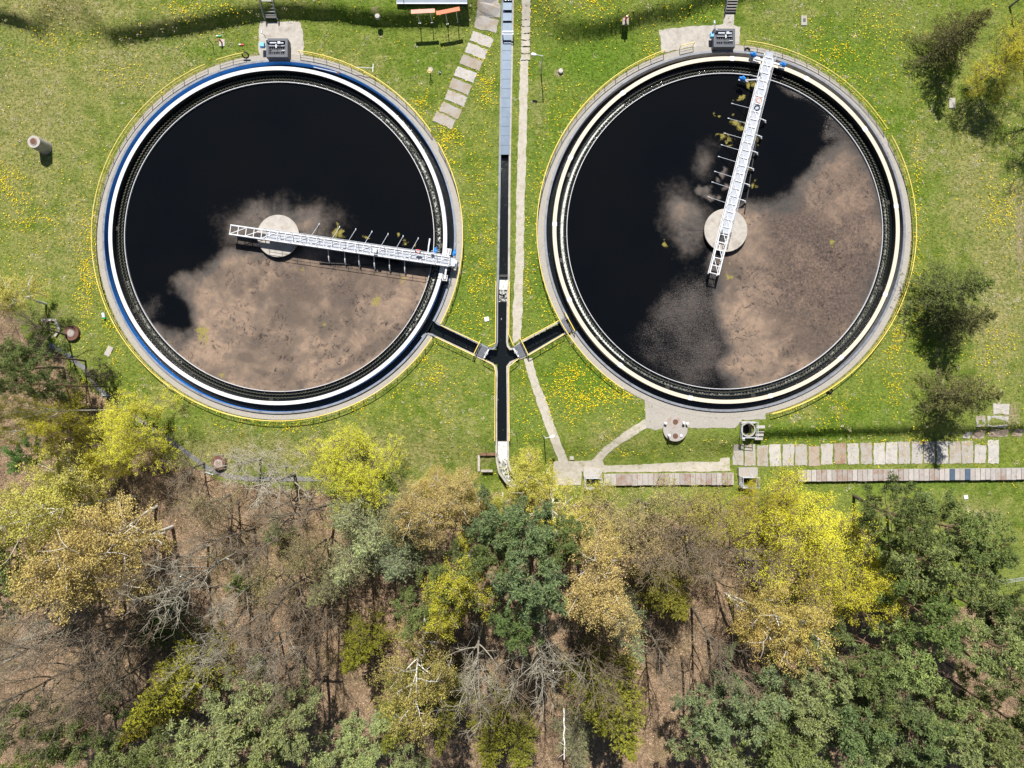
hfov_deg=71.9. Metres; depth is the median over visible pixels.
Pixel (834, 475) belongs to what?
cover slab
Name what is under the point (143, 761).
pine tree
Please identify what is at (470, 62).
concrete slab
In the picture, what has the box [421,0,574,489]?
water channel
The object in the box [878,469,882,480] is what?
cover slab
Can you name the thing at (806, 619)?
birch tree
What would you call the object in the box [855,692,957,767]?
tree
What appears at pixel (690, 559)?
budding tree
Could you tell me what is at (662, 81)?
launder water
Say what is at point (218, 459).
manhole
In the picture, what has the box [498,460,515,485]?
white water
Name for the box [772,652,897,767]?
pine tree
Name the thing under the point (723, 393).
launder water
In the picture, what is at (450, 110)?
concrete slab
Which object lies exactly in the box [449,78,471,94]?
concrete slab
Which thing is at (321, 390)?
launder water
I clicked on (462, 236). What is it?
railing
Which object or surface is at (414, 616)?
pine tree
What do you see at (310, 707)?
pine tree
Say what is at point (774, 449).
concrete slab
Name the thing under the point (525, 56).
stepping slab
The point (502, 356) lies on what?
channel water
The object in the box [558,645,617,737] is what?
spruce tree
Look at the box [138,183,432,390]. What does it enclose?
floating scum
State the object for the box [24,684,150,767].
pine tree
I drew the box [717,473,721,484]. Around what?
cover slab
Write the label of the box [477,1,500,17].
concrete slab
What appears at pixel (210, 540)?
bare tree
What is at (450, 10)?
raised board
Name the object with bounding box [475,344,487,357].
grating platform
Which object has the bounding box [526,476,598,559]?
birch tree
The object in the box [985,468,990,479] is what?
cover slab
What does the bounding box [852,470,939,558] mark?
pine tree
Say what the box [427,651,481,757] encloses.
birch tree
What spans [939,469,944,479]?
cover slab
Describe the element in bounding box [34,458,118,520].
birch tree
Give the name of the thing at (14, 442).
birch tree
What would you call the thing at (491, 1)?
concrete slab
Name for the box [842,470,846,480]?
cover slab
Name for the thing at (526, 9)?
stepping slab
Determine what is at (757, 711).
pine tree
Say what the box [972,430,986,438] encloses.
concrete slab
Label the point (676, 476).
cover slab
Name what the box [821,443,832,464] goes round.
concrete slab
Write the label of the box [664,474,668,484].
cover slab
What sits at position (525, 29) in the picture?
stepping slab
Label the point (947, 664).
leaning trunk
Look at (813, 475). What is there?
cover slab
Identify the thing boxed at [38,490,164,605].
birch tree
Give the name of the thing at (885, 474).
cover slab
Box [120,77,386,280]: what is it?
launder water
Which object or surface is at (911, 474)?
cover slab
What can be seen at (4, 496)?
birch tree
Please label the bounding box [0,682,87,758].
pine tree
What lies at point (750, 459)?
concrete slab
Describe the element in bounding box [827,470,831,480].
cover slab
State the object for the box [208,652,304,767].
pine tree
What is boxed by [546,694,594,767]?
larch tree
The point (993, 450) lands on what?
concrete slab
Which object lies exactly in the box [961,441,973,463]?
concrete slab
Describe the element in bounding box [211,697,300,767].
pine tree
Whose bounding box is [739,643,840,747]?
pine tree
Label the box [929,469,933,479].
cover slab
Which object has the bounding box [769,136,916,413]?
railing
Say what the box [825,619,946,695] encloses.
pine tree
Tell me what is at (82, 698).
bare tree
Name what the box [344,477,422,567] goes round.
larch tree
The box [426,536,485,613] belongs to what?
pine tree
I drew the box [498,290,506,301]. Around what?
white water
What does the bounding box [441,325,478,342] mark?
railing
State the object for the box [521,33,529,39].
stepping slab
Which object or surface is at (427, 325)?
channel water
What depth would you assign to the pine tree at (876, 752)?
76.32 m
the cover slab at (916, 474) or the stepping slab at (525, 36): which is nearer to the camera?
the stepping slab at (525, 36)
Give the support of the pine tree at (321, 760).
on the ground at (600, 32)
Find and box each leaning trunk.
[558,708,566,759]
[727,593,781,649]
[924,648,971,679]
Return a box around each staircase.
[259,0,277,19]
[724,0,737,13]
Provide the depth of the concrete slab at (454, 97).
91.96 m
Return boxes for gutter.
[48,342,332,480]
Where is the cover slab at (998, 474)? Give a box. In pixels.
[996,469,1000,479]
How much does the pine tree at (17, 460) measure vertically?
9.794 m
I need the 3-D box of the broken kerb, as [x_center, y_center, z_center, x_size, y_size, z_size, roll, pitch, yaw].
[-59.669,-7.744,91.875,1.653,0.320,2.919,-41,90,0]
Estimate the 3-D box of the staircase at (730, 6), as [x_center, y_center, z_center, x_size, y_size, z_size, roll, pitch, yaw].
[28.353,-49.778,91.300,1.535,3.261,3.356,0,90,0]
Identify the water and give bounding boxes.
[111,65,453,410]
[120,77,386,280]
[126,83,433,325]
[126,281,182,362]
[182,334,405,396]
[386,119,439,296]
[405,296,427,335]
[430,323,496,363]
[497,302,507,439]
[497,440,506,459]
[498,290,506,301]
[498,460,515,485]
[499,0,511,277]
[499,278,507,289]
[507,320,572,363]
[546,56,893,408]
[560,103,624,359]
[567,74,820,360]
[623,312,864,394]
[624,68,883,197]
[864,198,886,312]
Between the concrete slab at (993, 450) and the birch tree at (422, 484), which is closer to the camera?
the birch tree at (422, 484)
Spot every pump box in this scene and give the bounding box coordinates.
[260,30,290,59]
[710,20,734,50]
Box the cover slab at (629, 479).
[627,474,631,484]
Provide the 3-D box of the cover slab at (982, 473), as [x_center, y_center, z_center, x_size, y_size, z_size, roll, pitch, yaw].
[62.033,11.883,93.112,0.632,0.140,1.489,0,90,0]
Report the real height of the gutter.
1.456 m
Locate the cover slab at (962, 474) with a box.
[960,469,964,479]
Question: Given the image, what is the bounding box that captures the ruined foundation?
[478,453,495,471]
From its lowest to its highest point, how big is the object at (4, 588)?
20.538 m
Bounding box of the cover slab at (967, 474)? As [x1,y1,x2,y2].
[965,469,969,479]
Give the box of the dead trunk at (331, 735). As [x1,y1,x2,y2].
[330,718,334,741]
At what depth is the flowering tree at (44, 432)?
86.87 m
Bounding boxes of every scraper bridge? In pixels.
[229,223,457,280]
[708,51,785,275]
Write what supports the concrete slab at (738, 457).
on the ground at (600, 32)
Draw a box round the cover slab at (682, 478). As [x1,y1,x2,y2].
[680,473,684,484]
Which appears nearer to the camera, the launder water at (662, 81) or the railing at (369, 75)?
the railing at (369, 75)
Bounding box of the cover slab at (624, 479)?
[622,474,626,485]
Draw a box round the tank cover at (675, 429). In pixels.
[662,417,688,441]
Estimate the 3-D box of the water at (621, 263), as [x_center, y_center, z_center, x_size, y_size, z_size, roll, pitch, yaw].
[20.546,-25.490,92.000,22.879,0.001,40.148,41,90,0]
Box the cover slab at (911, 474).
[909,469,913,479]
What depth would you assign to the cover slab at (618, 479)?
92.77 m
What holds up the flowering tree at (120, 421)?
on the ground at (600, 32)
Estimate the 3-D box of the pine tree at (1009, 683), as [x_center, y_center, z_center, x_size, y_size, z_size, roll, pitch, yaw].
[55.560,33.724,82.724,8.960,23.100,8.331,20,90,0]
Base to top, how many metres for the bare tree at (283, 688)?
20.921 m
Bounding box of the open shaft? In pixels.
[740,421,764,439]
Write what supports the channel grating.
on the water channel
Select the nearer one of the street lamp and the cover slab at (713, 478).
the street lamp
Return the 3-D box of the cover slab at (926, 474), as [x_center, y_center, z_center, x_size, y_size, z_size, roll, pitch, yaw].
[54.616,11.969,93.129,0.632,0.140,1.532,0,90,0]
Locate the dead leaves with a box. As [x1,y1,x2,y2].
[0,315,1023,767]
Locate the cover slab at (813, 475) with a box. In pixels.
[811,470,816,480]
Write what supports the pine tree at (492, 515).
on the ground at (600, 32)
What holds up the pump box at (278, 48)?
on the apron at (292, 31)
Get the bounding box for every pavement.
[553,457,729,484]
[645,401,765,429]
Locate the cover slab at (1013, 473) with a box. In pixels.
[1011,468,1015,479]
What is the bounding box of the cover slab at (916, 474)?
[914,469,918,480]
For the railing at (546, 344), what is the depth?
90.90 m
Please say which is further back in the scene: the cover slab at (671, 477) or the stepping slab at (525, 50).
the cover slab at (671, 477)
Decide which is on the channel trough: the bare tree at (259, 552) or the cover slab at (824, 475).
the cover slab at (824, 475)
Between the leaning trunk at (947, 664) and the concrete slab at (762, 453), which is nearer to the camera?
the leaning trunk at (947, 664)
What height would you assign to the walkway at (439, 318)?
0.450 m
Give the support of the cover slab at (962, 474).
on the channel trough
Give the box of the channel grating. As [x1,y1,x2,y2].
[501,1,511,154]
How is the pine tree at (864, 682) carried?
on the ground at (600, 32)
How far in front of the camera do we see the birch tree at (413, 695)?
73.94 m
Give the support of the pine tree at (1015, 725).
on the ground at (600, 32)
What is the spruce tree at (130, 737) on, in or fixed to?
on the ground at (600, 32)
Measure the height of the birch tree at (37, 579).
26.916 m
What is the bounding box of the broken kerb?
[41,319,60,336]
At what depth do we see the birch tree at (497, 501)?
84.58 m
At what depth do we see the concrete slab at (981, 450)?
93.62 m
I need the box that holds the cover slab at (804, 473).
[801,470,805,481]
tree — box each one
[0,268,51,325]
[0,334,85,377]
[0,342,63,399]
[0,362,109,401]
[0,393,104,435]
[0,423,70,445]
[0,431,57,476]
[0,438,109,525]
[0,464,136,566]
[0,481,81,550]
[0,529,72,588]
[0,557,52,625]
[0,579,137,676]
[0,583,94,661]
[0,597,125,698]
[0,619,89,691]
[0,639,113,754]
[0,658,146,767]
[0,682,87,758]
[0,704,112,767]
[1,302,68,357]
[1,504,165,622]
[7,588,184,688]
[11,375,103,460]
[24,496,174,626]
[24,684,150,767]
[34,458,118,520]
[34,605,173,732]
[38,368,87,403]
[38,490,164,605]
[44,650,164,739]
[71,442,137,486]
[78,384,185,475]
[88,699,160,767]
[91,541,207,609]
[114,676,199,749]
[117,531,248,641]
[122,616,250,731]
[126,711,204,767]
[129,582,203,652]
[143,702,246,767]
[155,445,207,495]
[157,612,261,700]
[161,674,277,767]
[162,471,238,531]
[174,481,245,538]
[174,500,254,579]
[183,573,264,640]
[200,439,267,495]
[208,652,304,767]
[211,625,279,693]
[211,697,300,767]
[216,575,297,668]
[220,518,293,594]
[233,438,323,522]
[237,478,334,567]
[241,617,303,697]
[241,628,314,725]
[242,555,305,612]
[245,665,328,765]
[256,545,327,632]
[266,610,341,686]
[274,533,345,587]
[282,580,349,649]
[287,421,406,531]
[304,543,374,607]
[307,707,372,767]
[324,474,397,540]
[325,508,393,586]
[337,603,401,674]
[339,703,395,767]
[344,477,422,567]
[364,472,428,538]
[366,617,457,751]
[369,518,447,584]
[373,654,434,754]
[374,715,431,767]
[383,479,448,549]
[389,566,456,640]
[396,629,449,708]
[404,459,454,503]
[419,568,475,644]
[421,531,496,624]
[425,463,487,532]
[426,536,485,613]
[426,615,504,738]
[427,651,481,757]
[444,472,488,516]
[460,482,535,567]
[461,619,534,748]
[462,667,528,767]
[467,525,522,579]
[470,486,523,537]
[479,575,544,659]
[486,519,569,630]
[498,699,542,767]
[499,605,589,726]
[500,442,560,504]
[502,499,559,576]
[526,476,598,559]
[536,506,596,569]
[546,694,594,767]
[549,627,650,762]
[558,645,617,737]
[560,618,633,730]
[561,518,643,621]
[563,554,646,657]
[571,508,628,574]
[576,470,616,515]
[578,487,648,555]
[597,566,647,664]
[602,513,677,579]
[617,518,691,596]
[620,468,696,548]
[624,548,695,622]
[638,618,697,706]
[655,516,737,589]
[657,473,728,551]
[664,700,757,767]
[667,500,757,596]
[668,655,741,752]
[686,471,762,544]
[686,605,767,707]
[705,512,798,598]
[708,455,890,622]
[708,637,799,746]
[711,672,821,767]
[724,575,844,679]
[726,583,816,667]
[728,464,811,549]
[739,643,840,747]
[754,527,848,628]
[756,685,833,767]
[772,624,864,711]
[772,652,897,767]
[785,519,913,635]
[799,614,908,706]
[804,719,893,767]
[812,654,909,761]
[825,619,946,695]
[848,717,945,767]
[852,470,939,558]
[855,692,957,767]
[858,518,964,597]
[859,562,968,654]
[866,665,988,755]
[879,688,1009,767]
[887,487,1016,566]
[888,529,1012,607]
[894,253,995,328]
[899,5,994,85]
[902,593,1023,685]
[909,706,1023,767]
[910,360,1003,429]
[915,298,997,350]
[919,678,1023,767]
[928,510,1022,591]
[940,10,981,45]
[941,673,1023,767]
[943,590,1023,648]
[948,640,1023,724]
[952,569,1023,642]
[960,9,1023,104]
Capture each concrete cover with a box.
[104,346,113,356]
[801,15,806,25]
[949,98,954,107]
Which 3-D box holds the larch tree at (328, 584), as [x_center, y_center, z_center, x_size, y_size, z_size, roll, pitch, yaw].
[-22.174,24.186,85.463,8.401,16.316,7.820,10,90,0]
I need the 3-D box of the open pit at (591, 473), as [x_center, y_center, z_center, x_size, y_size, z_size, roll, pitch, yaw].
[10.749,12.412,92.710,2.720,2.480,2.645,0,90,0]
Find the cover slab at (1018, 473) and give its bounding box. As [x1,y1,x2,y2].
[1016,468,1020,479]
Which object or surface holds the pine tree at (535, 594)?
on the ground at (600, 32)
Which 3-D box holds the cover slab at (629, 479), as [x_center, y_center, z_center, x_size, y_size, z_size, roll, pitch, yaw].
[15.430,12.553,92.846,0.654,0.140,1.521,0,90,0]
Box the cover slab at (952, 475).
[949,469,954,479]
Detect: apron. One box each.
[258,21,303,54]
[659,13,739,51]
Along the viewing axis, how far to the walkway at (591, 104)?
91.95 m
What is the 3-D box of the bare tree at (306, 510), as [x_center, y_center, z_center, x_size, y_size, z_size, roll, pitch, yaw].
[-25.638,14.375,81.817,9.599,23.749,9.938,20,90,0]
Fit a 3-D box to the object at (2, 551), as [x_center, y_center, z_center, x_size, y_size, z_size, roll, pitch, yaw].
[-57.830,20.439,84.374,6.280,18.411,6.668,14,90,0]
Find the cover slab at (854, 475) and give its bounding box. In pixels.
[852,470,856,480]
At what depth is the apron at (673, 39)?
91.96 m
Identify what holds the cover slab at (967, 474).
on the channel trough
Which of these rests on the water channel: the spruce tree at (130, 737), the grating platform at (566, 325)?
the grating platform at (566, 325)
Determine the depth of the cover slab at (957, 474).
93.05 m
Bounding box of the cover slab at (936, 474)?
[934,469,938,479]
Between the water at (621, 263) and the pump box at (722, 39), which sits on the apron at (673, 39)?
the pump box at (722, 39)
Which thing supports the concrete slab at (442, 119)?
on the ground at (600, 32)
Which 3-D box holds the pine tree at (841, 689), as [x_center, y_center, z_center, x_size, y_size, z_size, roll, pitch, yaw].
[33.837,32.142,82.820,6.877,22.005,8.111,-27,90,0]
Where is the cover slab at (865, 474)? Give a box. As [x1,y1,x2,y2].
[863,469,867,480]
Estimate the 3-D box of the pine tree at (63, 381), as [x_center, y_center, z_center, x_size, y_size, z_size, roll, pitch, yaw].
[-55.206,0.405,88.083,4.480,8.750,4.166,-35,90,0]
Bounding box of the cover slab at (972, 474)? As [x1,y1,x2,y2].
[970,469,974,479]
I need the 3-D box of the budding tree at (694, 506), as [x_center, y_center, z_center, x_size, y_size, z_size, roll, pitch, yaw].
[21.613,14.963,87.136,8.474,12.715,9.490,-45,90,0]
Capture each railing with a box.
[91,64,431,420]
[216,52,246,62]
[298,50,431,133]
[435,337,473,355]
[438,143,463,324]
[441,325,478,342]
[482,359,495,440]
[488,283,495,346]
[508,282,513,345]
[508,358,518,440]
[522,321,558,340]
[528,334,563,355]
[536,50,664,388]
[744,40,887,131]
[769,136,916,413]
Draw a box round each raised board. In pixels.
[411,9,434,23]
[436,7,459,24]
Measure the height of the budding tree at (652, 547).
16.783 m
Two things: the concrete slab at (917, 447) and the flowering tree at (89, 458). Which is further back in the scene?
the concrete slab at (917, 447)
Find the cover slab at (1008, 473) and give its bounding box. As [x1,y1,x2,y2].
[1006,468,1010,479]
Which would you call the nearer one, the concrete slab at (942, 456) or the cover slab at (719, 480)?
the cover slab at (719, 480)
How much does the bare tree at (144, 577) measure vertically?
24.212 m
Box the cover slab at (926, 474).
[924,469,928,480]
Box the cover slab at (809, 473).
[806,470,810,480]
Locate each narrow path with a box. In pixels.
[512,59,527,343]
[524,358,567,460]
[592,419,645,460]
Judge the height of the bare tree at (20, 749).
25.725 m
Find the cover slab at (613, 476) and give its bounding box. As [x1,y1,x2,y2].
[611,474,615,485]
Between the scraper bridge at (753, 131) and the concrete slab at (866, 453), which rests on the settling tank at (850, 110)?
the scraper bridge at (753, 131)
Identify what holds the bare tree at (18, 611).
on the ground at (600, 32)
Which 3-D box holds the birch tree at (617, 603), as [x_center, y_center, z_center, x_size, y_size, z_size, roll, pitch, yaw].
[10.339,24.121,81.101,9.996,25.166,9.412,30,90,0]
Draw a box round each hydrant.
[218,39,224,45]
[622,15,628,25]
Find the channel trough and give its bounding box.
[604,468,999,485]
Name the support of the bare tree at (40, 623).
on the ground at (600, 32)
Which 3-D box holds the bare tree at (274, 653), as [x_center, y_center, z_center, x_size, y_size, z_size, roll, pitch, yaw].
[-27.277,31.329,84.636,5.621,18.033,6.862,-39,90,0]
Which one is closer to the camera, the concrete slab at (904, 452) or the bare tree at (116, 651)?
the bare tree at (116, 651)
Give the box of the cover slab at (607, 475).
[606,474,610,484]
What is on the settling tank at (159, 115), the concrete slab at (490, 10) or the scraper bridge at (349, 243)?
the scraper bridge at (349, 243)
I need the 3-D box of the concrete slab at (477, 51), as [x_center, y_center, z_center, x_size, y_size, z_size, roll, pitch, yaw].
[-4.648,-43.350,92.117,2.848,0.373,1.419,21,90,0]
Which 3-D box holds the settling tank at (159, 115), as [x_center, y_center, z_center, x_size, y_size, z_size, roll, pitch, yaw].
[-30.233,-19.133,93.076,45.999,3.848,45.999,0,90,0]
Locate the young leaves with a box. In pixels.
[0,303,1022,767]
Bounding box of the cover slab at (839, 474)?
[837,469,841,480]
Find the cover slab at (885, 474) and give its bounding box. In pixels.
[883,469,887,480]
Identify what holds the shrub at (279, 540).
on the ground at (600, 32)
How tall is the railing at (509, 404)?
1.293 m
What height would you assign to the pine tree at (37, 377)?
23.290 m
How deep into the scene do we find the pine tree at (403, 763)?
81.96 m
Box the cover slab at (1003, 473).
[1000,468,1005,479]
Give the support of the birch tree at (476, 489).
on the ground at (600, 32)
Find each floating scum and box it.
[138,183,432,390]
[619,75,880,388]
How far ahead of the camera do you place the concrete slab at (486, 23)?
91.85 m
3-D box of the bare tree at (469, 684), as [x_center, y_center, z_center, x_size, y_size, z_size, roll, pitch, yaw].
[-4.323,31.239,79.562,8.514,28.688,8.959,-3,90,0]
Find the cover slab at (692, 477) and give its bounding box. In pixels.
[690,473,694,484]
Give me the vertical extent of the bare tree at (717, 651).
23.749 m
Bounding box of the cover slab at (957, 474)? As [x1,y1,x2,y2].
[955,469,959,479]
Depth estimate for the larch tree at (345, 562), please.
82.84 m
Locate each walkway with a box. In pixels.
[97,54,461,419]
[538,45,910,417]
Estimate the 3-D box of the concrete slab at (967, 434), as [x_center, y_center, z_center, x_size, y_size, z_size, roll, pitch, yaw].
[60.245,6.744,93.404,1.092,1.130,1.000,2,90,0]
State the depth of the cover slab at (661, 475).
92.77 m
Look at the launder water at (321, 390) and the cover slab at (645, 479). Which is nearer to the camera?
the launder water at (321, 390)
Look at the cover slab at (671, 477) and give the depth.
92.79 m
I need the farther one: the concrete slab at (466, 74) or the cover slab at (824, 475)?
the cover slab at (824, 475)
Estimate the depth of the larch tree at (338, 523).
83.44 m
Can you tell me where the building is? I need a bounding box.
[396,0,466,6]
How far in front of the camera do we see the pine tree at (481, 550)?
75.18 m
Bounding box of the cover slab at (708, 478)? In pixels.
[706,473,710,484]
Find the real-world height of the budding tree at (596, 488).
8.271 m
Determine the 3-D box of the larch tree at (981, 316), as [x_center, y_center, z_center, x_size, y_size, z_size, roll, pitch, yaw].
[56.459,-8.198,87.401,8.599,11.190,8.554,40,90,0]
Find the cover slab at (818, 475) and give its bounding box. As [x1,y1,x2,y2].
[816,470,821,481]
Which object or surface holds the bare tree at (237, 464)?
on the ground at (600, 32)
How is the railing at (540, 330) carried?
on the ground at (600, 32)
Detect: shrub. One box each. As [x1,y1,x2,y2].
[77,356,120,387]
[223,571,260,607]
[260,511,296,545]
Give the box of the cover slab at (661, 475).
[659,473,663,484]
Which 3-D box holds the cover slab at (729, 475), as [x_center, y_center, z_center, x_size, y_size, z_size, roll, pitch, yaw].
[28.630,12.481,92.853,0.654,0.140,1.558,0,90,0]
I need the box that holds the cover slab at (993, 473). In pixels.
[990,468,995,479]
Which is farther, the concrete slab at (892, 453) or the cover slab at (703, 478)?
the concrete slab at (892, 453)
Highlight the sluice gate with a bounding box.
[502,31,512,38]
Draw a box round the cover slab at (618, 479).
[616,474,620,485]
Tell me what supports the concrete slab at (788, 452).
on the ground at (600, 32)
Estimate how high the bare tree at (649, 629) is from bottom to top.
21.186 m
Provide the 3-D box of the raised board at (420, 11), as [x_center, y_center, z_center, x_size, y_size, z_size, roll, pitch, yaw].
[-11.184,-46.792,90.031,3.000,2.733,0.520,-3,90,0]
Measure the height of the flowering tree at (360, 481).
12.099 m
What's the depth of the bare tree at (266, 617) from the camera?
79.19 m
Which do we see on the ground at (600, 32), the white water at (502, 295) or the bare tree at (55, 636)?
the bare tree at (55, 636)
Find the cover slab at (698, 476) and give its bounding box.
[695,473,700,484]
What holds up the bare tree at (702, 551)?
on the ground at (600, 32)
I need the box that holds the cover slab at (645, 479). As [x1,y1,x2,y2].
[643,474,647,484]
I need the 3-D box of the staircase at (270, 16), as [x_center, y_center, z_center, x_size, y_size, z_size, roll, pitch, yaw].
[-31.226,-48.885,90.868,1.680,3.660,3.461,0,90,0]
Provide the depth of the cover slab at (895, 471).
93.04 m
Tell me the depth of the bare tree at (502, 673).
74.08 m
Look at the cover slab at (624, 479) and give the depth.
92.77 m
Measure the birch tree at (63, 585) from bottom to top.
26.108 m
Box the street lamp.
[531,52,542,73]
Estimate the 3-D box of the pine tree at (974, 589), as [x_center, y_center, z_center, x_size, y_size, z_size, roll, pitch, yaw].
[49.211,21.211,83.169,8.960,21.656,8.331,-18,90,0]
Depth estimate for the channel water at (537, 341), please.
92.95 m
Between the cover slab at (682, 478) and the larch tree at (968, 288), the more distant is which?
the cover slab at (682, 478)
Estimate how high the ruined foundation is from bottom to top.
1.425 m
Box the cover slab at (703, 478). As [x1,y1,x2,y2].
[701,473,705,484]
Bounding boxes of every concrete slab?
[433,111,455,129]
[439,101,461,118]
[445,90,466,106]
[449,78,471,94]
[454,66,476,82]
[460,54,482,70]
[465,42,487,59]
[470,31,492,47]
[475,16,498,32]
[477,0,498,3]
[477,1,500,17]
[732,444,743,464]
[744,444,755,465]
[757,445,767,465]
[769,444,781,465]
[782,444,794,465]
[795,444,806,465]
[808,446,819,465]
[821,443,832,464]
[834,442,846,464]
[847,443,858,464]
[860,442,871,463]
[873,442,884,464]
[885,442,897,463]
[898,441,909,463]
[911,441,922,463]
[923,441,934,462]
[936,441,947,463]
[949,441,960,463]
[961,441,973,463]
[963,431,972,438]
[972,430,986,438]
[974,444,986,463]
[976,415,985,426]
[986,416,1008,427]
[987,429,1011,436]
[987,440,998,463]
[993,403,1009,414]
[1012,429,1023,436]
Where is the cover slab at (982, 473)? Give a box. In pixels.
[980,468,984,479]
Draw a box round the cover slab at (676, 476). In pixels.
[674,474,679,484]
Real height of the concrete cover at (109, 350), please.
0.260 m
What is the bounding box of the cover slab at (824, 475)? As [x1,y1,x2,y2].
[822,470,826,480]
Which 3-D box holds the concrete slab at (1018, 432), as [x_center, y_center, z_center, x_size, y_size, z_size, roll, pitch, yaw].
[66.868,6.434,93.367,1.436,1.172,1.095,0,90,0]
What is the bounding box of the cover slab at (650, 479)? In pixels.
[648,474,652,484]
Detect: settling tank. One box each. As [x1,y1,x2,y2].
[102,60,455,413]
[544,50,905,411]
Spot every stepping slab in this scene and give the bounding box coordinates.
[521,0,530,5]
[521,5,530,12]
[521,12,530,19]
[521,19,529,26]
[521,26,529,33]
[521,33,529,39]
[521,40,529,46]
[521,47,529,53]
[521,54,529,59]
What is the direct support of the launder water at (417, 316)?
in the settling tank at (159, 115)
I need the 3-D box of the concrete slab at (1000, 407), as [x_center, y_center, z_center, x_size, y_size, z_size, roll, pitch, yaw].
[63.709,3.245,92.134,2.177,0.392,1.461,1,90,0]
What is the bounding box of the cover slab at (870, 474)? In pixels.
[867,469,872,480]
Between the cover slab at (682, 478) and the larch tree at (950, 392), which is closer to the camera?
the larch tree at (950, 392)
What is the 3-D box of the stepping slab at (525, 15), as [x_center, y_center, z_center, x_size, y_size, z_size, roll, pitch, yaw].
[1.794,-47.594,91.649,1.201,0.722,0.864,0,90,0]
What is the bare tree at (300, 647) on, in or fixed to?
on the ground at (600, 32)
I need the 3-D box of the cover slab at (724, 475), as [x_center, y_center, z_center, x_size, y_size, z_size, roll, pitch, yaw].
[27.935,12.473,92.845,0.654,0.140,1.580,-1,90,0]
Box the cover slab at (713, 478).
[711,473,716,484]
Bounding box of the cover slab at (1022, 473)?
[1021,468,1023,478]
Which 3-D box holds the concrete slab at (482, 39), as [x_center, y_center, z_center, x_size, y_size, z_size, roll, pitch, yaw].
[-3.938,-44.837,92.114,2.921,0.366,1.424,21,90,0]
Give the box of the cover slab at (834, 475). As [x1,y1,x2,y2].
[832,470,836,480]
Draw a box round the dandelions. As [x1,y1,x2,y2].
[0,0,1023,592]
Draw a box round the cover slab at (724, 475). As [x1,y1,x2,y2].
[722,473,726,484]
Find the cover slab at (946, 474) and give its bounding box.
[944,469,949,479]
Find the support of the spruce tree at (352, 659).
on the ground at (600, 32)
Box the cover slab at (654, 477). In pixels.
[653,474,657,484]
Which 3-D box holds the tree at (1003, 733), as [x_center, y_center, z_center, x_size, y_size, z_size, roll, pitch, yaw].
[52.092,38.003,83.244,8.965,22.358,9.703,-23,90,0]
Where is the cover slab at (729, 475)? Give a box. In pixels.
[727,473,731,484]
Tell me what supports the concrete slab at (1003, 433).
on the ground at (600, 32)
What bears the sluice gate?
attached to the channel grating
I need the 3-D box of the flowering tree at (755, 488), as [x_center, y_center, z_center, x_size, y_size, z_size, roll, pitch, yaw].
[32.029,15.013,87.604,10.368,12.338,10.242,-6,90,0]
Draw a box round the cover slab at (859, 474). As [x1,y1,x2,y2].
[857,469,862,480]
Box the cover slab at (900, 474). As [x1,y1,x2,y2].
[898,469,903,480]
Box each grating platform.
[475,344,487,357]
[514,342,526,357]
[559,318,572,332]
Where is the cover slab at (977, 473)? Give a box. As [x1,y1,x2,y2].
[975,468,979,479]
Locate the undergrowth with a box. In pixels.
[0,309,1021,767]
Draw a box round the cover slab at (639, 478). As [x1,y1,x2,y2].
[637,473,642,484]
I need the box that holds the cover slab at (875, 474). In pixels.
[873,469,877,480]
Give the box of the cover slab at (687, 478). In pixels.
[685,473,689,484]
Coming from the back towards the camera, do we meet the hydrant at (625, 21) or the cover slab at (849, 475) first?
the cover slab at (849, 475)
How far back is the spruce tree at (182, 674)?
82.71 m
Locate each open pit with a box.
[583,468,601,489]
[737,467,759,487]
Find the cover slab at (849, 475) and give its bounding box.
[847,470,851,480]
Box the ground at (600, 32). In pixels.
[0,0,1023,767]
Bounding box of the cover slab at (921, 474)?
[919,469,923,480]
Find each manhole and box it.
[27,135,51,154]
[63,326,80,340]
[211,456,226,469]
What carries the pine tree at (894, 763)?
on the ground at (600, 32)
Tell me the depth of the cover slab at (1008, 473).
93.04 m
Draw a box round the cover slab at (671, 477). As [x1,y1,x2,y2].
[669,473,673,484]
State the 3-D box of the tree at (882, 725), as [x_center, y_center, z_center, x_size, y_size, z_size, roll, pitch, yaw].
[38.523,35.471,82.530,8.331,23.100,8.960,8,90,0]
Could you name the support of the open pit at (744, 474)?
on the ground at (600, 32)
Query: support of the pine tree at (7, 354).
on the ground at (600, 32)
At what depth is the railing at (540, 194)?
90.88 m
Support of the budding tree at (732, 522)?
on the ground at (600, 32)
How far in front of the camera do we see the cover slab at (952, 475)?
93.04 m
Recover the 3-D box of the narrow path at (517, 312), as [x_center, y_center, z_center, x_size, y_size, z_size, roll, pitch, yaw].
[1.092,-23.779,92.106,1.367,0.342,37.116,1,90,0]
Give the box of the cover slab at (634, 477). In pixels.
[632,474,636,485]
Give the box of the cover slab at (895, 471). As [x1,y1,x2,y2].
[893,469,897,480]
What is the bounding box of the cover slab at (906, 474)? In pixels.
[903,469,908,480]
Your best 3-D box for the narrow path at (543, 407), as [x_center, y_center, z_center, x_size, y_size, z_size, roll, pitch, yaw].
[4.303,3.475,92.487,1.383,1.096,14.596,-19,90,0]
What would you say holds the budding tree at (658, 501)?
on the ground at (600, 32)
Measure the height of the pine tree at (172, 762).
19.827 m
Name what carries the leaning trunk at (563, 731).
attached to the larch tree at (574, 738)
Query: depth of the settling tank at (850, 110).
91.72 m
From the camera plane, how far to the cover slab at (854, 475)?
93.05 m
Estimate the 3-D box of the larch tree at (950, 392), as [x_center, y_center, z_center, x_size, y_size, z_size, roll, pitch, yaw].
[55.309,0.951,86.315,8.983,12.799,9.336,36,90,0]
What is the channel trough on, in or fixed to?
on the ground at (600, 32)

